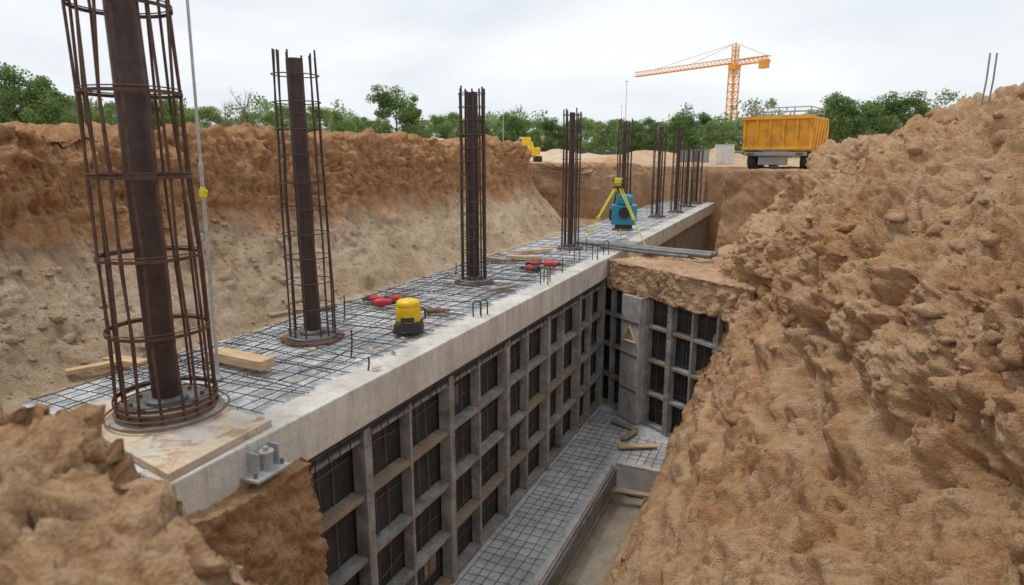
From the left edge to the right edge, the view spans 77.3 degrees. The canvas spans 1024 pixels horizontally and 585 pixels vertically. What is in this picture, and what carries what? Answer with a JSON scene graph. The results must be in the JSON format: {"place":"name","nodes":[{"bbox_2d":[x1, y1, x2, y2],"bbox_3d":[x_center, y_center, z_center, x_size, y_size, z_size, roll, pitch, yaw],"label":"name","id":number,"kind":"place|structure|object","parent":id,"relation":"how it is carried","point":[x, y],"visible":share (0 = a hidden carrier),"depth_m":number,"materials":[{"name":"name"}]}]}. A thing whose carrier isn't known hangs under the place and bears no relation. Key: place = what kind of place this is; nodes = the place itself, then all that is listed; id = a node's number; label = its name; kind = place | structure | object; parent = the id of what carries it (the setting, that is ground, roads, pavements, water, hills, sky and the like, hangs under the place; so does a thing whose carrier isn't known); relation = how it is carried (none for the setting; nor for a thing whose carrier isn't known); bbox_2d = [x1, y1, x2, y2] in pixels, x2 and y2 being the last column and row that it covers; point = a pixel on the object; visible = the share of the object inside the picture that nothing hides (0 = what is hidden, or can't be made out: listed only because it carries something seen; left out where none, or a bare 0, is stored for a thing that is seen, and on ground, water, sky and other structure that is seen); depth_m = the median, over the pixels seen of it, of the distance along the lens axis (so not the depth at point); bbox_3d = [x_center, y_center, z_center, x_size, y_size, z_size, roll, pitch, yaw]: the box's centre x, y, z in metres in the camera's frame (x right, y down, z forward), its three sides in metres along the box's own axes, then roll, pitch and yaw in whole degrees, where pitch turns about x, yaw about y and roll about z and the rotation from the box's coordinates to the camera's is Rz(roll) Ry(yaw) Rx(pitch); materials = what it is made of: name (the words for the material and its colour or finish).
{"place":"outdoors","nodes":[
{"label":"outdoors","id":0,"kind":"place"},
{"bbox_2d":[0,82,1023,584],"bbox_3d":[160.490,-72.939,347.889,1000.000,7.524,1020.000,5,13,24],"label":"ground","id":1,"kind":"structure","parent":0,"point":[832,444],"depth_m":6.55,"materials":[{"name":"soil"}]},
{"bbox_2d":[1,86,57,124],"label":"tree","id":2,"kind":"object","parent":1,"relation":"on","point":[16,103],"visible":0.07,"depth_m":49.26,"materials":[{"name":"green plant"}]},
{"bbox_2d":[0,61,69,124],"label":"tree","id":3,"kind":"object","parent":1,"relation":"on","point":[40,95],"visible":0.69,"depth_m":46.86,"materials":[{"name":"green plant"}]},
{"bbox_2d":[9,91,83,123],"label":"tree","id":4,"kind":"object","parent":1,"relation":"on","point":[72,115],"visible":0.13,"depth_m":54.93,"materials":[{"name":"green plant"}]},
{"bbox_2d":[65,360,115,374],"bbox_3d":[-4.037,0.716,6.172,0.450,0.040,0.080,-12,20,-43],"label":"timber plank","id":5,"kind":"object","parent":1,"relation":"on","point":[85,368],"visible":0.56,"depth_m":6.12,"materials":[{"name":"brown wood"}]},
{"bbox_2d":[73,106,116,124],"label":"tree","id":6,"kind":"object","parent":1,"relation":"on","point":[94,116],"visible":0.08,"depth_m":60.44,"materials":[{"name":"green plant"}]},
{"bbox_2d":[102,354,147,366],"bbox_3d":[-3.843,0.677,6.354,0.500,0.050,0.130,4,13,18],"label":"timber plank","id":7,"kind":"object","parent":1,"relation":"on","point":[126,360],"visible":0.37,"depth_m":6.29,"materials":[{"name":"brown wood"}]},
{"bbox_2d":[97,93,202,129],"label":"tree","id":8,"kind":"object","parent":1,"relation":"on","point":[110,112],"visible":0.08,"depth_m":51.72,"materials":[{"name":"green plant"}]},
{"bbox_2d":[178,105,238,127],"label":"tree","id":9,"kind":"object","parent":1,"relation":"on","point":[204,112],"visible":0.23,"depth_m":65.45,"materials":[{"name":"green plant"}]},
{"bbox_2d":[167,524,266,584],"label":"loose soil crumbs","id":10,"kind":"object","parent":1,"relation":"on","point":[239,569],"visible":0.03,"depth_m":1.90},
{"bbox_2d":[211,100,242,126],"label":"bare tree","id":11,"kind":"object","parent":1,"relation":"on","point":[227,114],"visible":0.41,"depth_m":62.10,"materials":[{"name":"grey plant"}]},
{"bbox_2d":[222,87,262,126],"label":"bare tree","id":12,"kind":"object","parent":1,"relation":"on","point":[244,108],"visible":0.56,"depth_m":58.93,"materials":[{"name":"grey plant"}]},
{"bbox_2d":[236,109,289,132],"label":"tree","id":13,"kind":"object","parent":1,"relation":"on","point":[268,117],"visible":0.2,"depth_m":69.45,"materials":[{"name":"green plant"}]},
{"bbox_2d":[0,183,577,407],"bbox_3d":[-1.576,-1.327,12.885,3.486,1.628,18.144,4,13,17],"label":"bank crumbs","id":14,"kind":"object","parent":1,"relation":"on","point":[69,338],"visible":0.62,"depth_m":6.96,"materials":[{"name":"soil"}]},
{"bbox_2d":[261,104,318,132],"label":"tree","id":15,"kind":"object","parent":1,"relation":"on","point":[285,111],"visible":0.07,"depth_m":76.77,"materials":[{"name":"green plant"}]},
{"bbox_2d":[306,105,359,132],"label":"tree","id":16,"kind":"object","parent":1,"relation":"on","point":[327,114],"visible":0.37,"depth_m":66.84,"materials":[{"name":"green plant"}]},
{"bbox_2d":[323,115,366,132],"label":"tree","id":17,"kind":"object","parent":1,"relation":"on","point":[357,120],"visible":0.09,"depth_m":74.05,"materials":[{"name":"green plant"}]},
{"bbox_2d":[21,201,714,515],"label":"foundation wall","id":18,"kind":"structure","parent":1,"relation":"on","point":[322,415],"depth_m":6.64,"materials":[{"name":"concrete"}]},
{"bbox_2d":[29,351,214,412],"bbox_3d":[-3.416,0.773,5.837,0.706,0.026,1.613,5,13,24],"label":"rebar mesh","id":19,"kind":"object","parent":18,"relation":"on","point":[104,386],"visible":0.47,"depth_m":5.52,"materials":[{"name":"metal"}]},
{"bbox_2d":[61,0,229,433],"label":"rebar column","id":20,"kind":"structure","parent":18,"relation":"on","point":[168,402],"depth_m":4.54,"materials":[{"name":"metal"}]},
{"bbox_2d":[69,387,271,480],"bbox_3d":[-2.565,0.981,4.808,1.657,0.053,0.885,8,15,34],"label":"plywood board","id":21,"kind":"object","parent":18,"relation":"on","point":[170,455],"visible":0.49,"depth_m":4.46,"materials":[{"name":"wood"}]},
{"bbox_2d":[186,0,222,380],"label":"survey rod","id":22,"kind":"object","parent":18,"relation":"on","point":[203,191],"visible":0.97,"depth_m":5.45,"materials":[{"name":"metal"}]},
{"bbox_2d":[240,441,290,484],"bbox_3d":[-1.769,1.200,4.578,0.180,0.194,0.320,5,13,24],"label":"anchor clamp","id":23,"kind":"object","parent":18,"relation":"attached to","point":[273,463],"visible":1,"depth_m":4.55,"materials":[{"name":"metal"}]},
{"bbox_2d":[267,302,336,318],"bbox_3d":[-2.689,0.227,8.250,0.900,0.050,0.120,-12,17,-43],"label":"timber plank","id":24,"kind":"object","parent":18,"relation":"on","point":[278,314],"visible":0.68,"depth_m":8.07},
{"bbox_2d":[270,48,343,345],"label":"rebar column","id":25,"kind":"structure","parent":18,"relation":"on","point":[313,332],"depth_m":6.77,"materials":[{"name":"metal"}]},
{"bbox_2d":[101,252,587,413],"bbox_3d":[-1.079,0.046,9.198,1.999,0.030,8.676,5,13,24],"label":"rebar mesh","id":26,"kind":"object","parent":18,"relation":"on","point":[490,295],"visible":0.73,"depth_m":7.46,"materials":[{"name":"metal"}]},
{"bbox_2d":[178,253,574,386],"bbox_3d":[-1.081,0.013,9.216,1.802,0.048,7.595,5,13,24],"label":"rebar mesh","id":27,"kind":"object","parent":26,"relation":"on","point":[370,315],"visible":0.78,"depth_m":7.76,"materials":[{"name":"metal"}]},
{"bbox_2d":[207,347,274,370],"bbox_3d":[-2.608,0.632,6.134,0.740,0.090,0.170,6,14,27],"label":"timber block","id":28,"kind":"object","parent":27,"relation":"on","point":[248,360],"depth_m":6.04,"materials":[{"name":"brown wood"}]},
{"bbox_2d":[372,296,396,305],"bbox_3d":[-1.664,0.105,8.591,0.415,0.105,0.284,-2,12,-10],"label":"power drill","id":29,"kind":"object","parent":27,"relation":"on","point":[379,301],"visible":0.91,"depth_m":8.47,"materials":[{"name":"red plastic"}]},
{"bbox_2d":[393,298,425,333],"bbox_3d":[-1.162,0.255,7.278,0.373,0.376,0.307,-1,12,-4],"label":"laser level","id":30,"kind":"object","parent":26,"relation":"on","point":[409,319],"visible":1,"depth_m":7.16,"materials":[{"name":"yellow plastic"}]},
{"bbox_2d":[507,255,540,258],"bbox_3d":[0.230,-0.688,12.428,0.660,0.060,0.160,1,12,4],"label":"timber plank","id":31,"kind":"object","parent":26,"relation":"on","point":[523,256],"visible":1,"depth_m":12.36,"materials":[{"name":"brown wood"}]},
{"bbox_2d":[309,278,605,471],"bbox_3d":[0.075,0.596,8.948,0.073,0.148,8.590,5,13,24],"label":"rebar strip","id":32,"kind":"object","parent":18,"relation":"attached to","point":[327,453],"visible":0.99,"depth_m":6.92,"materials":[{"name":"metal"}]},
{"bbox_2d":[454,85,493,285],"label":"rebar column","id":33,"kind":"structure","parent":18,"relation":"on","point":[472,161],"depth_m":9.90,"materials":[{"name":"metal"}]},
{"bbox_2d":[519,264,539,272],"bbox_3d":[0.292,-0.426,11.206,0.422,0.122,0.263,11,17,43],"label":"work glove","id":34,"kind":"object","parent":18,"relation":"on","point":[529,267],"visible":0.94,"depth_m":11.14,"materials":[{"name":"red fabric"}]},
{"bbox_2d":[557,108,582,249],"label":"rebar column","id":35,"kind":"structure","parent":18,"relation":"on","point":[572,202],"depth_m":13.60,"materials":[{"name":"metal"}]},
{"bbox_2d":[508,202,701,256],"bbox_3d":[3.985,-2.315,20.162,1.997,0.029,16.058,5,13,24],"label":"rebar mesh","id":36,"kind":"object","parent":18,"relation":"on","point":[649,209],"visible":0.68,"depth_m":16.67,"materials":[{"name":"metal"}]},
{"bbox_2d":[516,248,551,252],"bbox_3d":[0.464,-0.869,13.292,0.800,0.050,0.120,-6,14,-27],"label":"timber plank","id":37,"kind":"object","parent":36,"relation":"on","point":[534,250],"visible":1,"depth_m":13.25,"materials":[{"name":"brown wood"}]},
{"bbox_2d":[600,246,689,258],"bbox_3d":[2.645,-0.832,13.022,0.060,0.098,2.194,-11,16,-40],"label":"steel pipe","id":38,"kind":"object","parent":36,"relation":"on","point":[649,252],"visible":1,"depth_m":12.90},
{"bbox_2d":[585,178,645,244],"bbox_3d":[2.513,-1.908,14.838,1.419,1.481,1.294,5,13,21],"label":"survey tripod","id":39,"kind":"object","parent":18,"relation":"on","point":[617,181],"visible":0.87,"depth_m":14.52,"materials":[{"name":"yellow metal"}]},
{"bbox_2d":[609,188,636,228],"bbox_3d":[2.564,-1.968,14.772,0.621,0.978,0.443,2,12,7],"label":"water pump","id":40,"kind":"object","parent":18,"relation":"on","point":[620,217],"visible":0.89,"depth_m":14.66,"materials":[{"name":"blue plastic"}]},
{"bbox_2d":[612,118,633,230],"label":"rebar column","id":41,"kind":"structure","parent":18,"relation":"on","point":[625,151],"depth_m":17.09,"materials":[{"name":"metal"}]},
{"bbox_2d":[576,240,712,258],"bbox_3d":[2.642,-0.917,13.370,3.308,0.138,0.100,12,17,43],"label":"steel pipe","id":42,"kind":"object","parent":18,"relation":"on","point":[690,254],"visible":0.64,"depth_m":13.09,"materials":[{"name":"metal"}]},
{"bbox_2d":[583,239,717,255],"bbox_3d":[2.830,-0.966,13.598,3.220,0.128,0.090,11,16,42],"label":"steel pipe","id":43,"kind":"object","parent":18,"relation":"on","point":[714,253],"visible":0.6,"depth_m":13.29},
{"bbox_2d":[648,124,666,217],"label":"rebar column","id":44,"kind":"structure","parent":18,"relation":"on","point":[658,200],"depth_m":20.72,"materials":[{"name":"metal"}]},
{"bbox_2d":[667,129,685,212],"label":"rebar column","id":45,"kind":"structure","parent":18,"relation":"on","point":[677,173],"depth_m":22.41,"materials":[{"name":"metal"}]},
{"bbox_2d":[682,146,694,206],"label":"rebar column","id":46,"kind":"structure","parent":18,"relation":"on","point":[686,171],"depth_m":24.98,"materials":[{"name":"metal"}]},
{"bbox_2d":[691,149,703,203],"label":"rebar column","id":47,"kind":"structure","parent":18,"relation":"on","point":[696,175],"depth_m":26.58,"materials":[{"name":"metal"}]},
{"bbox_2d":[361,84,434,137],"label":"tree","id":48,"kind":"object","parent":1,"relation":"on","point":[383,99],"visible":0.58,"depth_m":61.94,"materials":[{"name":"green plant"}]},
{"bbox_2d":[412,118,438,136],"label":"tree","id":49,"kind":"object","parent":1,"relation":"on","point":[425,123],"visible":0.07,"depth_m":80.21,"materials":[{"name":"green plant"}]},
{"bbox_2d":[422,111,464,138],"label":"tree","id":50,"kind":"object","parent":1,"relation":"on","point":[447,122],"visible":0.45,"depth_m":68.39,"materials":[{"name":"green plant"}]},
{"bbox_2d":[441,114,491,138],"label":"tree","id":51,"kind":"object","parent":1,"relation":"on","point":[457,134],"visible":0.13,"depth_m":84.55,"materials":[{"name":"green plant"}]},
{"bbox_2d":[4,88,971,157],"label":"distant woodland","id":52,"kind":"object","parent":1,"relation":"on","point":[263,104],"visible":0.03,"depth_m":91.73,"materials":[{"name":"plant"}]},
{"bbox_2d":[481,118,511,140],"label":"tree","id":53,"kind":"object","parent":1,"relation":"on","point":[491,124],"visible":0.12,"depth_m":85.90,"materials":[{"name":"green plant"}]},
{"bbox_2d":[492,111,542,146],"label":"tree","id":54,"kind":"object","parent":1,"relation":"on","point":[513,126],"visible":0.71,"depth_m":74.65,"materials":[{"name":"green plant"}]},
{"bbox_2d":[521,137,541,161],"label":"mini excavator","id":55,"kind":"object","parent":1,"relation":"on","point":[530,146],"visible":0.52,"depth_m":43.98,"materials":[{"name":"yellow metal"}]},
{"bbox_2d":[523,119,553,147],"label":"tree","id":56,"kind":"object","parent":1,"relation":"on","point":[535,122],"visible":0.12,"depth_m":88.38,"materials":[{"name":"green plant"}]},
{"bbox_2d":[535,117,568,150],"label":"tree","id":57,"kind":"object","parent":1,"relation":"on","point":[550,127],"visible":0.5,"depth_m":76.98,"materials":[{"name":"green plant"}]},
{"bbox_2d":[529,149,578,160],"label":"soil heap","id":58,"kind":"object","parent":1,"relation":"on","point":[552,154],"visible":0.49,"depth_m":50.80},
{"bbox_2d":[450,403,668,584],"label":"footing","id":59,"kind":"object","parent":1,"relation":"on","point":[559,556],"visible":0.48,"depth_m":9.64,"materials":[{"name":"concrete"}]},
{"bbox_2d":[308,436,367,584],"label":"formwork panel","id":60,"kind":"object","parent":59,"relation":"on","point":[339,500],"visible":0.45,"depth_m":5.84,"materials":[{"name":"metal"}]},
{"bbox_2d":[349,407,414,584],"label":"formwork panel","id":61,"kind":"object","parent":59,"relation":"on","point":[378,465],"visible":0.94,"depth_m":6.40,"materials":[{"name":"metal"}]},
{"bbox_2d":[397,383,450,584],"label":"formwork panel","id":62,"kind":"object","parent":59,"relation":"on","point":[423,488],"visible":0.73,"depth_m":7.16,"materials":[{"name":"metal"}]},
{"bbox_2d":[436,363,480,583],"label":"formwork panel","id":63,"kind":"object","parent":59,"relation":"on","point":[458,506],"visible":0.95,"depth_m":7.78,"materials":[{"name":"metal"}]},
{"bbox_2d":[468,346,504,546],"bbox_3d":[-0.329,2.006,8.586,0.170,2.670,0.777,5,13,24],"label":"formwork panel","id":64,"kind":"object","parent":59,"relation":"on","point":[486,479],"visible":0.81,"depth_m":8.54,"materials":[{"name":"metal"}]},
{"bbox_2d":[495,332,526,518],"bbox_3d":[0.008,1.858,9.274,0.205,2.670,0.777,5,13,24],"label":"formwork panel","id":65,"kind":"object","parent":59,"relation":"on","point":[510,416],"visible":0.89,"depth_m":9.12,"materials":[{"name":"metal"}]},
{"bbox_2d":[518,320,546,491],"bbox_3d":[0.313,1.707,9.976,0.170,2.670,0.777,5,13,24],"label":"formwork panel","id":66,"kind":"object","parent":59,"relation":"on","point":[530,399],"visible":0.8,"depth_m":9.88,"materials":[{"name":"metal"}]},
{"bbox_2d":[456,409,633,584],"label":"rebar mesh","id":67,"kind":"object","parent":59,"relation":"on","point":[550,502],"visible":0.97,"depth_m":9.52,"materials":[{"name":"metal"}]},
{"bbox_2d":[537,309,563,470],"bbox_3d":[0.650,1.559,10.664,0.205,2.670,0.777,5,13,24],"label":"formwork panel","id":68,"kind":"object","parent":59,"relation":"on","point":[548,419],"visible":0.92,"depth_m":10.46,"materials":[{"name":"metal"}]},
{"bbox_2d":[554,300,578,450],"bbox_3d":[0.955,1.407,11.366,0.170,2.670,0.777,5,13,24],"label":"formwork panel","id":69,"kind":"object","parent":59,"relation":"on","point":[564,403],"visible":0.75,"depth_m":11.24,"materials":[{"name":"metal"}]},
{"bbox_2d":[568,291,591,433],"bbox_3d":[1.292,1.259,12.054,0.205,2.670,0.777,5,13,24],"label":"formwork panel","id":70,"kind":"object","parent":59,"relation":"on","point":[577,420],"visible":0.89,"depth_m":11.81,"materials":[{"name":"metal"}]},
{"bbox_2d":[581,284,602,417],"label":"formwork panel","id":71,"kind":"object","parent":59,"relation":"on","point":[591,346],"visible":0.74,"depth_m":12.59,"materials":[{"name":"metal"}]},
{"bbox_2d":[593,279,605,404],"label":"formwork panel","id":72,"kind":"object","parent":59,"relation":"on","point":[599,338],"visible":0.63,"depth_m":13.10,"materials":[{"name":"metal"}]},
{"bbox_2d":[603,278,610,404],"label":"formwork panel","id":73,"kind":"object","parent":59,"relation":"on","point":[606,345],"visible":0.3,"depth_m":13.29,"materials":[{"name":"metal"}]},
{"bbox_2d":[608,289,624,410],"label":"formwork panel","id":74,"kind":"object","parent":59,"relation":"on","point":[615,344],"visible":0.52,"depth_m":13.01,"materials":[{"name":"metal"}]},
{"bbox_2d":[610,418,638,429],"bbox_3d":[2.144,2.529,12.238,0.120,0.036,0.600,-11,18,-42],"label":"timber offcut","id":75,"kind":"object","parent":59,"relation":"on","point":[623,424],"visible":1,"depth_m":12.21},
{"bbox_2d":[619,429,638,440],"bbox_3d":[2.161,2.623,11.801,0.120,0.036,0.500,10,15,39],"label":"timber offcut","id":76,"kind":"object","parent":59,"relation":"on","point":[628,435],"visible":1,"depth_m":11.77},
{"bbox_2d":[618,293,647,423],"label":"concrete pier","id":77,"kind":"structure","parent":59,"relation":"on","point":[632,352],"depth_m":12.25,"materials":[{"name":"concrete"}]},
{"bbox_2d":[617,443,657,448],"bbox_3d":[2.225,2.721,11.344,0.700,0.035,0.120,0,12,-5],"label":"timber offcut","id":78,"kind":"object","parent":59,"relation":"on","point":[630,446],"visible":1,"depth_m":11.31,"materials":[{"name":"brown wood"}]},
{"bbox_2d":[616,436,666,468],"bbox_3d":[2.557,2.807,11.148,1.334,0.021,1.282,5,13,24],"label":"rebar mesh","id":79,"kind":"object","parent":59,"relation":"on","point":[645,452],"visible":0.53,"depth_m":11.16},
{"bbox_2d":[642,299,667,431],"bbox_3d":[2.736,1.279,11.962,0.170,2.670,0.547,-7,14,-30],"label":"formwork panel","id":80,"kind":"object","parent":59,"relation":"on","point":[656,333],"visible":0.62,"depth_m":12.08,"materials":[{"name":"metal"}]},
{"bbox_2d":[661,305,691,436],"bbox_3d":[3.006,1.380,11.493,0.205,2.670,0.547,-7,14,-30],"label":"formwork panel","id":81,"kind":"object","parent":59,"relation":"on","point":[678,337],"visible":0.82,"depth_m":11.56,"materials":[{"name":"metal"}]},
{"bbox_2d":[687,313,716,402],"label":"formwork panel","id":82,"kind":"object","parent":59,"relation":"on","point":[703,331],"visible":0.32,"depth_m":11.05,"materials":[{"name":"metal"}]},
{"bbox_2d":[715,317,726,352],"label":"formwork panel","id":83,"kind":"object","parent":59,"relation":"on","point":[721,329],"visible":0.11,"depth_m":10.57,"materials":[{"name":"metal"}]},
{"bbox_2d":[540,149,616,154],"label":"site fence","id":84,"kind":"object","parent":1,"relation":"on","point":[604,152],"visible":0.12,"depth_m":59.20,"materials":[{"name":"grey paint"}]},
{"bbox_2d":[568,116,603,150],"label":"tree","id":85,"kind":"object","parent":1,"relation":"on","point":[584,135],"visible":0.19,"depth_m":89.46,"materials":[{"name":"green plant"}]},
{"bbox_2d":[552,153,635,162],"bbox_3d":[4.333,-7.674,36.751,6.400,0.682,5.108,5,13,24],"label":"soil heap","id":86,"kind":"object","parent":1,"relation":"on","point":[586,156],"visible":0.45,"depth_m":35.98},
{"bbox_2d":[578,119,630,153],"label":"tree","id":87,"kind":"object","parent":1,"relation":"on","point":[605,138],"visible":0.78,"depth_m":83.54,"materials":[{"name":"green plant"}]},
{"bbox_2d":[581,156,632,162],"bbox_3d":[4.922,-6.837,33.292,5.000,0.501,3.991,5,13,24],"label":"soil heap","id":88,"kind":"object","parent":1,"relation":"on","point":[608,159],"visible":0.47,"depth_m":32.71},
{"bbox_2d":[611,487,649,497],"bbox_3d":[1.950,3.269,10.466,0.800,0.035,0.120,5,13,15],"label":"timber offcut","id":89,"kind":"object","parent":1,"relation":"on","point":[630,492],"visible":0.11,"depth_m":10.44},
{"bbox_2d":[606,150,675,160],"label":"soil heap","id":90,"kind":"object","parent":1,"relation":"on","point":[642,155],"visible":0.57,"depth_m":48.76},
{"bbox_2d":[627,116,664,151],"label":"tree","id":91,"kind":"object","parent":1,"relation":"on","point":[640,129],"visible":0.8,"depth_m":86.93,"materials":[{"name":"green plant"}]},
{"bbox_2d":[640,120,690,149],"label":"tree","id":92,"kind":"object","parent":1,"relation":"on","point":[651,145],"visible":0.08,"depth_m":93.50,"materials":[{"name":"green plant"}]},
{"bbox_2d":[607,255,757,323],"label":"earth berm","id":93,"kind":"structure","parent":1,"relation":"on","point":[695,285],"depth_m":11.30,"materials":[{"name":"soil"}]},
{"bbox_2d":[661,110,707,153],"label":"tree","id":94,"kind":"object","parent":1,"relation":"on","point":[683,122],"visible":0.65,"depth_m":81.66,"materials":[{"name":"green plant"}]},
{"bbox_2d":[680,150,709,162],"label":"site container","id":95,"kind":"object","parent":1,"relation":"on","point":[705,159],"visible":0.52,"depth_m":40.48,"materials":[{"name":"metal"}]},
{"bbox_2d":[633,43,770,138],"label":"tower crane","id":96,"kind":"object","parent":1,"relation":"on","point":[734,68],"visible":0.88,"depth_m":156.17,"materials":[{"name":"paint"}]},
{"bbox_2d":[686,112,724,147],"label":"tree","id":97,"kind":"object","parent":1,"relation":"on","point":[705,119],"visible":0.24,"depth_m":91.74,"materials":[{"name":"green plant"}]},
{"bbox_2d":[699,120,738,150],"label":"tree","id":98,"kind":"object","parent":1,"relation":"on","point":[730,131],"visible":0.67,"depth_m":84.87,"materials":[{"name":"green plant"}]},
{"bbox_2d":[709,148,747,161],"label":"soil heap","id":99,"kind":"object","parent":1,"relation":"on","point":[739,157],"visible":0.22,"depth_m":45.48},
{"bbox_2d":[734,106,828,168],"bbox_3d":[10.581,-5.867,24.635,2.788,2.218,4.221,9,15,35],"label":"dump truck","id":100,"kind":"object","parent":1,"relation":"on","point":[782,138],"visible":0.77,"depth_m":23.06,"materials":[{"name":"orange paint"}]},
{"bbox_2d":[804,91,899,142],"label":"tree","id":101,"kind":"object","parent":1,"relation":"on","point":[845,114],"visible":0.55,"depth_m":55.58,"materials":[{"name":"green plant"}]},
{"bbox_2d":[842,90,931,140],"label":"tree","id":102,"kind":"object","parent":1,"relation":"on","point":[897,106],"visible":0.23,"depth_m":55.77,"materials":[{"name":"green plant"}]},
{"bbox_2d":[877,102,931,131],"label":"tree","id":103,"kind":"object","parent":1,"relation":"on","point":[922,111],"visible":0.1,"depth_m":63.41,"materials":[{"name":"green plant"}]},
{"bbox_2d":[980,53,990,106],"bbox_3d":[5.527,-2.381,7.491,0.029,0.801,0.029,7,14,23],"label":"rebar stake","id":104,"kind":"object","parent":1,"relation":"on","point":[986,79],"visible":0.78,"depth_m":7.45,"materials":[{"name":"grey paint"}]},
{"bbox_2d":[0,0,1023,150],"label":"sky","id":105,"kind":"structure","parent":0,"point":[553,56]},
{"bbox_2d":[714,144,734,163],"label":"concrete block","id":106,"kind":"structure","parent":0,"point":[724,154],"depth_m":33.30,"materials":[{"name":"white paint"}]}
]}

